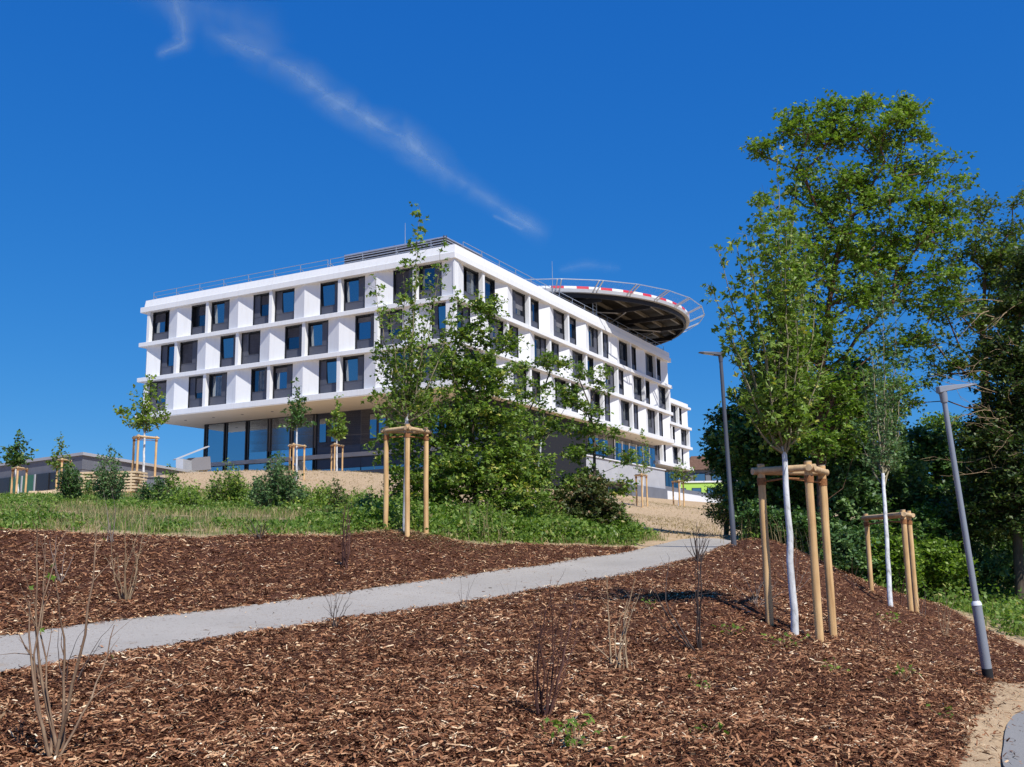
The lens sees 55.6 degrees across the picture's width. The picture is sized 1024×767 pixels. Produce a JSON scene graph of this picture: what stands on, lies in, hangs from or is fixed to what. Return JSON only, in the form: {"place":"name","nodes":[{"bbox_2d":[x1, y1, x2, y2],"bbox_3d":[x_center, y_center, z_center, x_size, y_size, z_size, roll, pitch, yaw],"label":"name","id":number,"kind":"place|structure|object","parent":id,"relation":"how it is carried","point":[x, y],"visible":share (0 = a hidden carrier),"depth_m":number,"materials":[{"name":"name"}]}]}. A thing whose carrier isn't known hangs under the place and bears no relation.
{"place":"outdoors","nodes":[
{"label":"outdoors","id":0,"kind":"place"},
{"bbox_2d":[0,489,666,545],"bbox_3d":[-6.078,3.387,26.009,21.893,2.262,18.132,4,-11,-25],"label":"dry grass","id":1,"kind":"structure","parent":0,"point":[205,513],"depth_m":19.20,"materials":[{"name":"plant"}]},
{"bbox_2d":[1,490,667,546],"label":"grass","id":2,"kind":"structure","parent":0,"point":[199,519],"depth_m":18.71,"materials":[{"name":"green plant"}]},
{"bbox_2d":[0,538,730,675],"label":"path","id":3,"kind":"structure","parent":0,"point":[145,632],"depth_m":12.35,"materials":[{"name":"grey asphalt"}]},
{"bbox_2d":[0,470,1023,766],"bbox_3d":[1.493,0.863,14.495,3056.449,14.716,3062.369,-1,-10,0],"label":"ground","id":4,"kind":"structure","parent":0,"point":[362,480],"depth_m":11.63,"materials":[{"name":"brown wood"}]},
{"bbox_2d":[0,429,38,492],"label":"young tree","id":5,"kind":"object","parent":4,"relation":"on","point":[17,458],"visible":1,"depth_m":62.12,"materials":[{"name":"green plant"}]},
{"bbox_2d":[45,434,74,473],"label":"young tree","id":6,"kind":"object","parent":4,"relation":"on","point":[53,463],"visible":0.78,"depth_m":62.06,"materials":[{"name":"green plant"}]},
{"bbox_2d":[1,500,131,757],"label":"bare shrub","id":7,"kind":"object","parent":4,"relation":"on","point":[56,741],"visible":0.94,"depth_m":5.59,"materials":[{"name":"brown plant"}]},
{"bbox_2d":[51,456,85,498],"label":"leafy shrub","id":8,"kind":"object","parent":4,"relation":"on","point":[70,484],"visible":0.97,"depth_m":26.80,"materials":[{"name":"green plant"}]},
{"bbox_2d":[0,452,194,493],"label":"building","id":9,"kind":"structure","parent":4,"relation":"on","point":[41,474],"depth_m":76.48,"materials":[{"name":"concrete"}]},
{"bbox_2d":[173,446,210,471],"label":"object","id":10,"kind":"object","parent":9,"relation":"on","point":[199,464],"visible":0.79,"depth_m":96.27,"materials":[{"name":"grey concrete"}]},
{"bbox_2d":[84,444,129,499],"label":"leafy shrub","id":11,"kind":"object","parent":4,"relation":"on","point":[108,480],"visible":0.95,"depth_m":25.82,"materials":[{"name":"green plant"}]},
{"bbox_2d":[79,471,147,494],"bbox_3d":[-13.919,3.540,33.919,2.138,0.875,0.900,-2,-10,4],"label":"plank stack","id":12,"kind":"object","parent":4,"relation":"on","point":[134,478],"visible":0.36,"depth_m":33.57,"materials":[{"name":"brown wood"}]},
{"bbox_2d":[105,501,156,600],"bbox_3d":[-4.831,2.111,12.163,0.649,1.326,0.489,-1,-10,0],"label":"bare shrub","id":13,"kind":"object","parent":4,"relation":"on","point":[125,596],"visible":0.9,"depth_m":12.11,"materials":[{"name":"brown plant"}]},
{"bbox_2d":[113,374,170,471],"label":"young tree","id":14,"kind":"object","parent":4,"relation":"on","point":[145,421],"visible":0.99,"depth_m":45.44,"materials":[{"name":"green plant"}]},
{"bbox_2d":[131,434,158,476],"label":"stake frame","id":15,"kind":"object","parent":4,"relation":"on","point":[138,437],"visible":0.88,"depth_m":45.11,"materials":[{"name":"brown wood"}]},
{"bbox_2d":[131,476,178,502],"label":"leafy shrub","id":16,"kind":"object","parent":4,"relation":"on","point":[158,487],"visible":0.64,"depth_m":24.79,"materials":[{"name":"green plant"}]},
{"bbox_2d":[164,488,210,506],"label":"leafy shrub","id":17,"kind":"object","parent":4,"relation":"on","point":[186,499],"visible":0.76,"depth_m":23.76,"materials":[{"name":"green plant"}]},
{"bbox_2d":[205,458,250,503],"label":"leafy shrub","id":18,"kind":"object","parent":4,"relation":"on","point":[234,484],"visible":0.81,"depth_m":25.74,"materials":[{"name":"green plant"}]},
{"bbox_2d":[145,479,382,511],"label":"tall weeds","id":19,"kind":"object","parent":4,"relation":"on","point":[197,489],"visible":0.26,"depth_m":25.08,"materials":[{"name":"green plant"}]},
{"bbox_2d":[246,449,309,507],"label":"leafy shrub","id":20,"kind":"object","parent":4,"relation":"on","point":[281,484],"visible":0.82,"depth_m":23.70,"materials":[{"name":"green plant"}]},
{"bbox_2d":[277,376,316,478],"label":"young tree","id":21,"kind":"object","parent":4,"relation":"on","point":[297,414],"visible":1,"depth_m":54.89,"materials":[{"name":"green plant"}]},
{"bbox_2d":[0,526,641,636],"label":"bark mulch","id":22,"kind":"object","parent":4,"relation":"on","point":[20,623],"visible":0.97,"depth_m":14.24,"materials":[{"name":"brown wood"}]},
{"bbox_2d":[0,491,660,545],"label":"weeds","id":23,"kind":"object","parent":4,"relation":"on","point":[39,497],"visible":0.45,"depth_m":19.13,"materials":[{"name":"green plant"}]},
{"bbox_2d":[325,394,349,470],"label":"young tree","id":24,"kind":"object","parent":4,"relation":"on","point":[335,432],"visible":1,"depth_m":70.38,"materials":[{"name":"green plant"}]},
{"bbox_2d":[327,478,348,509],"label":"leafy shrub","id":25,"kind":"object","parent":4,"relation":"on","point":[337,493],"visible":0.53,"depth_m":22.82,"materials":[{"name":"green plant"}]},
{"bbox_2d":[339,502,352,568],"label":"bare shrub","id":26,"kind":"object","parent":4,"relation":"on","point":[345,557],"visible":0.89,"depth_m":15.37,"materials":[{"name":"brown plant"}]},
{"bbox_2d":[380,424,431,536],"bbox_3d":[-1.962,1.943,18.466,0.776,2.255,0.836,-9,-12,39],"label":"stake frame","id":27,"kind":"object","parent":4,"relation":"on","point":[406,430],"visible":0.98,"depth_m":18.40,"materials":[{"name":"brown wood"}]},
{"bbox_2d":[135,235,693,498],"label":"hospital building","id":28,"kind":"structure","parent":4,"relation":"on","point":[226,364],"depth_m":98.32,"materials":[{"name":"paint"}]},
{"bbox_2d":[149,380,166,411],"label":"window","id":29,"kind":"structure","parent":28,"relation":"in","point":[162,384],"depth_m":102.40,"materials":[{"name":"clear glass"}]},
{"bbox_2d":[152,310,169,340],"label":"window","id":30,"kind":"structure","parent":28,"relation":"in","point":[160,331],"depth_m":103.76,"materials":[{"name":"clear glass"}]},
{"bbox_2d":[160,344,174,374],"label":"window","id":31,"kind":"structure","parent":28,"relation":"in","point":[167,351],"depth_m":102.50,"materials":[{"name":"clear glass"}]},
{"bbox_2d":[179,340,197,372],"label":"window","id":32,"kind":"structure","parent":28,"relation":"in","point":[188,350],"depth_m":101.09,"materials":[{"name":"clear glass"}]},
{"bbox_2d":[188,375,202,407],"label":"window","id":33,"kind":"structure","parent":28,"relation":"in","point":[195,389],"depth_m":99.88,"materials":[{"name":"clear glass"}]},
{"bbox_2d":[191,304,205,334],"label":"window","id":34,"kind":"structure","parent":28,"relation":"in","point":[198,314],"depth_m":101.18,"materials":[{"name":"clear glass"}]},
{"bbox_2d":[208,372,226,405],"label":"window","id":35,"kind":"structure","parent":28,"relation":"in","point":[217,382],"depth_m":98.50,"materials":[{"name":"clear glass"}]},
{"bbox_2d":[211,299,229,331],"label":"window","id":36,"kind":"structure","parent":28,"relation":"in","point":[220,309],"depth_m":99.76,"materials":[{"name":"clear glass"}]},
{"bbox_2d":[220,334,235,366],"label":"window","id":37,"kind":"structure","parent":28,"relation":"in","point":[227,347],"depth_m":98.55,"materials":[{"name":"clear glass"}]},
{"bbox_2d":[241,331,259,363],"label":"window","id":38,"kind":"structure","parent":28,"relation":"in","point":[250,345],"depth_m":97.16,"materials":[{"name":"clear glass"}]},
{"bbox_2d":[250,367,266,400],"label":"window","id":39,"kind":"structure","parent":28,"relation":"in","point":[258,375],"depth_m":95.98,"materials":[{"name":"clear glass"}]},
{"bbox_2d":[253,293,268,324],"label":"window","id":40,"kind":"structure","parent":28,"relation":"in","point":[260,301],"depth_m":97.21,"materials":[{"name":"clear glass"}]},
{"bbox_2d":[272,364,292,398],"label":"window","id":41,"kind":"structure","parent":28,"relation":"in","point":[282,374],"depth_m":94.59,"materials":[{"name":"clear glass"}]},
{"bbox_2d":[275,288,294,321],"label":"window","id":42,"kind":"structure","parent":28,"relation":"in","point":[284,299],"depth_m":95.82,"materials":[{"name":"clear glass"}]},
{"bbox_2d":[285,324,301,358],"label":"window","id":43,"kind":"structure","parent":28,"relation":"in","point":[293,334],"depth_m":94.63,"materials":[{"name":"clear glass"}]},
{"bbox_2d":[308,320,327,355],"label":"window","id":44,"kind":"structure","parent":28,"relation":"in","point":[317,331],"depth_m":93.21,"materials":[{"name":"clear glass"}]},
{"bbox_2d":[318,358,336,393],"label":"window","id":45,"kind":"structure","parent":28,"relation":"in","point":[327,367],"depth_m":91.99,"materials":[{"name":"clear glass"}]},
{"bbox_2d":[320,281,337,314],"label":"window","id":46,"kind":"structure","parent":28,"relation":"in","point":[328,290],"depth_m":93.28,"materials":[{"name":"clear glass"}]},
{"bbox_2d":[342,355,363,390],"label":"window","id":47,"kind":"structure","parent":28,"relation":"in","point":[353,366],"depth_m":90.61,"materials":[{"name":"clear glass"}]},
{"bbox_2d":[344,276,364,310],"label":"window","id":48,"kind":"structure","parent":28,"relation":"in","point":[354,288],"depth_m":91.88,"materials":[{"name":"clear glass"}]},
{"bbox_2d":[355,313,373,348],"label":"window","id":49,"kind":"structure","parent":28,"relation":"in","point":[364,326],"depth_m":90.70,"materials":[{"name":"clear glass"}]},
{"bbox_2d":[380,309,401,345],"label":"window","id":50,"kind":"structure","parent":28,"relation":"in","point":[387,331],"depth_m":89.31,"materials":[{"name":"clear glass"}]},
{"bbox_2d":[393,268,412,302],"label":"window","id":51,"kind":"structure","parent":28,"relation":"in","point":[397,278],"depth_m":89.47,"materials":[{"name":"clear glass"}]},
{"bbox_2d":[419,262,441,298],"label":"window","id":52,"kind":"structure","parent":28,"relation":"in","point":[426,268],"depth_m":88.01,"materials":[{"name":"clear glass"}]},
{"bbox_2d":[432,302,445,338],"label":"window","id":53,"kind":"structure","parent":28,"relation":"in","point":[440,309],"depth_m":86.90,"materials":[{"name":"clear glass"}]},
{"bbox_2d":[463,265,478,299],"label":"window","id":54,"kind":"structure","parent":28,"relation":"in","point":[471,278],"depth_m":89.88,"materials":[{"name":"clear glass"}]},
{"bbox_2d":[512,289,524,322],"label":"window","id":55,"kind":"structure","parent":28,"relation":"in","point":[518,299],"depth_m":98.12,"materials":[{"name":"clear glass"}]},
{"bbox_2d":[530,298,538,328],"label":"window","id":56,"kind":"structure","parent":28,"relation":"in","point":[534,304],"depth_m":101.38,"materials":[{"name":"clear glass"}]},
{"bbox_2d":[553,309,564,339],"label":"window","id":57,"kind":"structure","parent":28,"relation":"in","point":[558,317],"depth_m":106.40,"materials":[{"name":"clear glass"}]},
{"bbox_2d":[525,278,704,345],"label":"helipad","id":58,"kind":"object","parent":28,"relation":"on","point":[659,319],"visible":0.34,"depth_m":121.63,"materials":[{"name":"metal"}]},
{"bbox_2d":[613,439,654,466],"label":"window","id":59,"kind":"structure","parent":28,"relation":"in","point":[622,445],"depth_m":129.57,"materials":[{"name":"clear glass"}]},
{"bbox_2d":[360,201,468,531],"bbox_3d":[-1.875,-0.340,18.897,2.130,6.438,1.434,-1,-10,0],"label":"young tree","id":60,"kind":"object","parent":4,"relation":"on","point":[405,397],"visible":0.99,"depth_m":18.77,"materials":[{"name":"green plant"}]},
{"bbox_2d":[313,524,518,559],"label":"grass","id":61,"kind":"structure","parent":4,"relation":"on","point":[388,529],"depth_m":17.95,"materials":[{"name":"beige plant"}]},
{"bbox_2d":[180,469,728,538],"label":"dirt slope","id":62,"kind":"structure","parent":4,"relation":"on","point":[683,525],"depth_m":49.12,"materials":[{"name":"beige soil"}]},
{"bbox_2d":[361,289,556,517],"bbox_3d":[-1.242,0.660,22.586,4.578,5.746,2.979,-1,-10,0],"label":"broadleaf tree","id":63,"kind":"object","parent":4,"relation":"on","point":[504,468],"visible":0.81,"depth_m":22.28,"materials":[{"name":"green plant"}]},
{"bbox_2d":[450,494,525,527],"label":"leafy shrub","id":64,"kind":"object","parent":4,"relation":"on","point":[489,511],"visible":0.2,"depth_m":20.53,"materials":[{"name":"green plant"}]},
{"bbox_2d":[0,537,1023,766],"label":"bark mulch","id":65,"kind":"object","parent":4,"relation":"on","point":[894,745],"visible":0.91,"depth_m":7.63,"materials":[{"name":"brown wood"}]},
{"bbox_2d":[496,349,590,509],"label":"broadleaf tree","id":66,"kind":"object","parent":4,"relation":"on","point":[548,361],"visible":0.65,"depth_m":25.07,"materials":[{"name":"green plant"}]},
{"bbox_2d":[528,392,561,512],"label":"young tree","id":67,"kind":"object","parent":4,"relation":"on","point":[537,417],"visible":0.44,"depth_m":30.30,"materials":[{"name":"green plant"}]},
{"bbox_2d":[534,487,569,518],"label":"leafy shrub","id":68,"kind":"object","parent":4,"relation":"on","point":[547,509],"visible":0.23,"depth_m":23.07,"materials":[{"name":"green plant"}]},
{"bbox_2d":[522,573,587,717],"bbox_3d":[0.332,1.858,6.877,0.384,1.088,0.606,-5,-10,21],"label":"bare shrub","id":69,"kind":"object","parent":4,"relation":"on","point":[548,710],"visible":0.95,"depth_m":6.82,"materials":[{"name":"brown plant"}]},
{"bbox_2d":[540,713,626,749],"bbox_3d":[0.400,2.068,5.735,0.525,0.200,0.394,-5,-10,22],"label":"green sprout","id":70,"kind":"object","parent":4,"relation":"on","point":[568,732],"visible":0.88,"depth_m":5.71,"materials":[{"name":"green plant"}]},
{"bbox_2d":[542,469,635,532],"bbox_3d":[1.850,3.074,23.846,2.433,1.935,1.894,-1,-10,0],"label":"leafy shrub","id":71,"kind":"object","parent":4,"relation":"on","point":[592,499],"visible":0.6,"depth_m":23.51,"materials":[{"name":"green plant"}]},
{"bbox_2d":[541,360,640,501],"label":"broadleaf tree","id":72,"kind":"object","parent":4,"relation":"on","point":[592,428],"visible":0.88,"depth_m":25.07,"materials":[{"name":"green plant"}]},
{"bbox_2d":[593,570,640,670],"bbox_3d":[1.009,2.221,9.029,0.364,0.958,0.447,4,-11,-25],"label":"bare shrub","id":73,"kind":"object","parent":4,"relation":"on","point":[624,632],"visible":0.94,"depth_m":9.01,"materials":[{"name":"brown plant"}]},
{"bbox_2d":[633,428,652,505],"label":"young tree","id":74,"kind":"object","parent":4,"relation":"on","point":[643,461],"visible":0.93,"depth_m":64.07,"materials":[{"name":"green plant"}]},
{"bbox_2d":[646,527,713,650],"bbox_3d":[1.756,2.118,10.026,0.733,1.356,0.309,-7,-12,34],"label":"bare shrub","id":75,"kind":"object","parent":4,"relation":"on","point":[698,623],"visible":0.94,"depth_m":9.91,"materials":[{"name":"brown plant"}]},
{"bbox_2d":[669,458,697,505],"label":"young tree","id":76,"kind":"object","parent":4,"relation":"on","point":[679,474],"visible":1,"depth_m":79.75,"materials":[{"name":"green plant"}]},
{"bbox_2d":[665,486,721,502],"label":"retaining wall","id":77,"kind":"structure","parent":4,"relation":"on","point":[690,495],"depth_m":148.87,"materials":[{"name":"white paint"}]},
{"bbox_2d":[681,456,720,480],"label":"gabled building","id":78,"kind":"structure","parent":4,"relation":"on","point":[696,463],"depth_m":214.66,"materials":[{"name":"concrete"}]},
{"bbox_2d":[680,481,722,492],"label":"lime building","id":79,"kind":"structure","parent":4,"relation":"on","point":[694,485],"depth_m":184.21,"materials":[{"name":"green paint"}]},
{"bbox_2d":[698,351,736,545],"bbox_3d":[4.233,1.368,20.017,0.602,4.105,0.157,1,-10,-8],"label":"street lamp","id":80,"kind":"object","parent":4,"relation":"on","point":[730,499],"visible":0.86,"depth_m":20.00,"materials":[{"name":"grey metal"}]},
{"bbox_2d":[696,401,744,534],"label":"broadleaf tree","id":81,"kind":"object","parent":4,"relation":"on","point":[711,455],"visible":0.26,"depth_m":29.92,"materials":[{"name":"green plant"}]},
{"bbox_2d":[698,478,748,534],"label":"leafy shrub","id":82,"kind":"object","parent":4,"relation":"on","point":[719,513],"visible":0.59,"depth_m":27.70,"materials":[{"name":"green plant"}]},
{"bbox_2d":[735,498,781,539],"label":"leafy shrub","id":83,"kind":"object","parent":4,"relation":"on","point":[745,517],"visible":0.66,"depth_m":24.60,"materials":[{"name":"green plant"}]},
{"bbox_2d":[700,145,838,634],"bbox_3d":[3.203,-0.023,11.783,1.826,5.998,1.264,5,-11,-29],"label":"young tree","id":84,"kind":"object","parent":4,"relation":"on","point":[778,405],"visible":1,"depth_m":11.59,"materials":[{"name":"green plant"}]},
{"bbox_2d":[708,347,842,541],"bbox_3d":[7.557,1.510,27.331,3.941,6.033,3.170,8,-13,-44],"label":"broadleaf tree","id":85,"kind":"object","parent":4,"relation":"on","point":[747,454],"visible":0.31,"depth_m":26.55,"materials":[{"name":"green plant"}]},
{"bbox_2d":[751,461,836,641],"bbox_3d":[3.413,2.095,11.732,0.797,2.233,0.968,-6,-11,27],"label":"stake frame","id":86,"kind":"object","parent":4,"relation":"on","point":[809,470],"visible":0.97,"depth_m":11.59,"materials":[{"name":"brown wood"}]},
{"bbox_2d":[769,501,832,551],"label":"leafy shrub","id":87,"kind":"object","parent":4,"relation":"on","point":[800,525],"visible":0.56,"depth_m":23.99,"materials":[{"name":"green plant"}]},
{"bbox_2d":[818,524,885,584],"bbox_3d":[8.246,4.313,23.579,1.715,1.772,1.687,-8,-12,36],"label":"leafy shrub","id":88,"kind":"object","parent":4,"relation":"on","point":[847,546],"visible":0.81,"depth_m":23.29,"materials":[{"name":"green plant"}]},
{"bbox_2d":[738,88,980,561],"bbox_3d":[9.638,-1.376,25.810,6.950,13.430,3.032,1,-10,-11],"label":"broadleaf tree","id":89,"kind":"object","parent":4,"relation":"on","point":[901,114],"visible":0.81,"depth_m":25.95,"materials":[{"name":"green plant"}]},
{"bbox_2d":[781,350,940,564],"bbox_3d":[9.569,2.051,27.480,5.272,6.476,3.881,6,-12,-36],"label":"broadleaf tree","id":90,"kind":"object","parent":4,"relation":"on","point":[858,495],"visible":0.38,"depth_m":26.71,"materials":[{"name":"green plant"}]},
{"bbox_2d":[846,271,910,606],"bbox_3d":[6.936,0.848,18.607,1.250,6.620,2.721,-8,-12,35],"label":"young tree","id":91,"kind":"object","parent":4,"relation":"on","point":[879,451],"visible":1,"depth_m":18.76,"materials":[{"name":"green plant"}]},
{"bbox_2d":[736,519,1023,636],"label":"undergrowth","id":92,"kind":"object","parent":4,"relation":"on","point":[1005,614],"visible":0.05,"depth_m":20.07,"materials":[{"name":"green plant"}]},
{"bbox_2d":[861,509,919,612],"bbox_3d":[7.186,3.442,18.207,0.585,2.067,2.332,-1,-10,0],"label":"stake frame","id":93,"kind":"object","parent":4,"relation":"on","point":[906,517],"visible":0.95,"depth_m":17.82,"materials":[{"name":"brown wood"}]},
{"bbox_2d":[861,527,933,593],"bbox_3d":[9.212,4.438,23.589,1.778,1.941,1.763,-8,-12,38],"label":"leafy shrub","id":94,"kind":"object","parent":4,"relation":"on","point":[896,555],"visible":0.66,"depth_m":23.28,"materials":[{"name":"green plant"}]},
{"bbox_2d":[907,499,943,530],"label":"leafy shrub","id":95,"kind":"object","parent":4,"relation":"on","point":[926,511],"visible":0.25,"depth_m":26.60,"materials":[{"name":"green plant"}]},
{"bbox_2d":[912,410,965,434],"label":"leafy shrub","id":96,"kind":"object","parent":4,"relation":"on","point":[935,420],"visible":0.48,"depth_m":39.98,"materials":[{"name":"green plant"}]},
{"bbox_2d":[869,421,1011,563],"bbox_3d":[12.660,3.292,28.759,4.160,4.749,9.390,-8,-12,37],"label":"broadleaf tree","id":97,"kind":"object","parent":4,"relation":"on","point":[932,445],"visible":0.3,"depth_m":28.33,"materials":[{"name":"green plant"}]},
{"bbox_2d":[914,533,978,596],"bbox_3d":[10.682,4.699,24.566,2.002,1.842,1.959,-1,-10,0],"label":"leafy shrub","id":98,"kind":"object","parent":4,"relation":"on","point":[950,565],"visible":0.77,"depth_m":24.18,"materials":[{"name":"green plant"}]},
{"bbox_2d":[893,186,1023,587],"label":"broadleaf tree","id":99,"kind":"object","parent":4,"relation":"on","point":[985,261],"visible":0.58,"depth_m":28.56,"materials":[{"name":"green plant"}]},
{"bbox_2d":[935,383,993,678],"bbox_3d":[5.512,1.785,11.677,0.540,3.628,0.192,2,-10,-16],"label":"street lamp","id":100,"kind":"object","parent":4,"relation":"on","point":[982,643],"visible":0.93,"depth_m":11.59,"materials":[{"name":"grey metal"}]},
{"bbox_2d":[924,241,1023,603],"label":"conifer tree","id":101,"kind":"object","parent":4,"relation":"on","point":[995,431],"visible":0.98,"depth_m":24.93,"materials":[{"name":"green plant"}]},
{"bbox_2d":[951,541,1014,599],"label":"leafy shrub","id":102,"kind":"object","parent":4,"relation":"on","point":[993,571],"visible":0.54,"depth_m":25.17,"materials":[{"name":"green plant"}]},
{"bbox_2d":[989,539,1023,581],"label":"leafy shrub","id":103,"kind":"object","parent":4,"relation":"on","point":[1004,546],"visible":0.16,"depth_m":26.55,"materials":[{"name":"green plant"}]},
{"bbox_2d":[1002,711,1023,766],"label":"footpath","id":104,"kind":"structure","parent":4,"relation":"on","point":[1014,734],"depth_m":7.94,"materials":[{"name":"grey concrete"}]},
{"bbox_2d":[0,0,1023,479],"label":"sky","id":105,"kind":"structure","parent":0,"point":[147,147],"materials":[{"name":"blue"}]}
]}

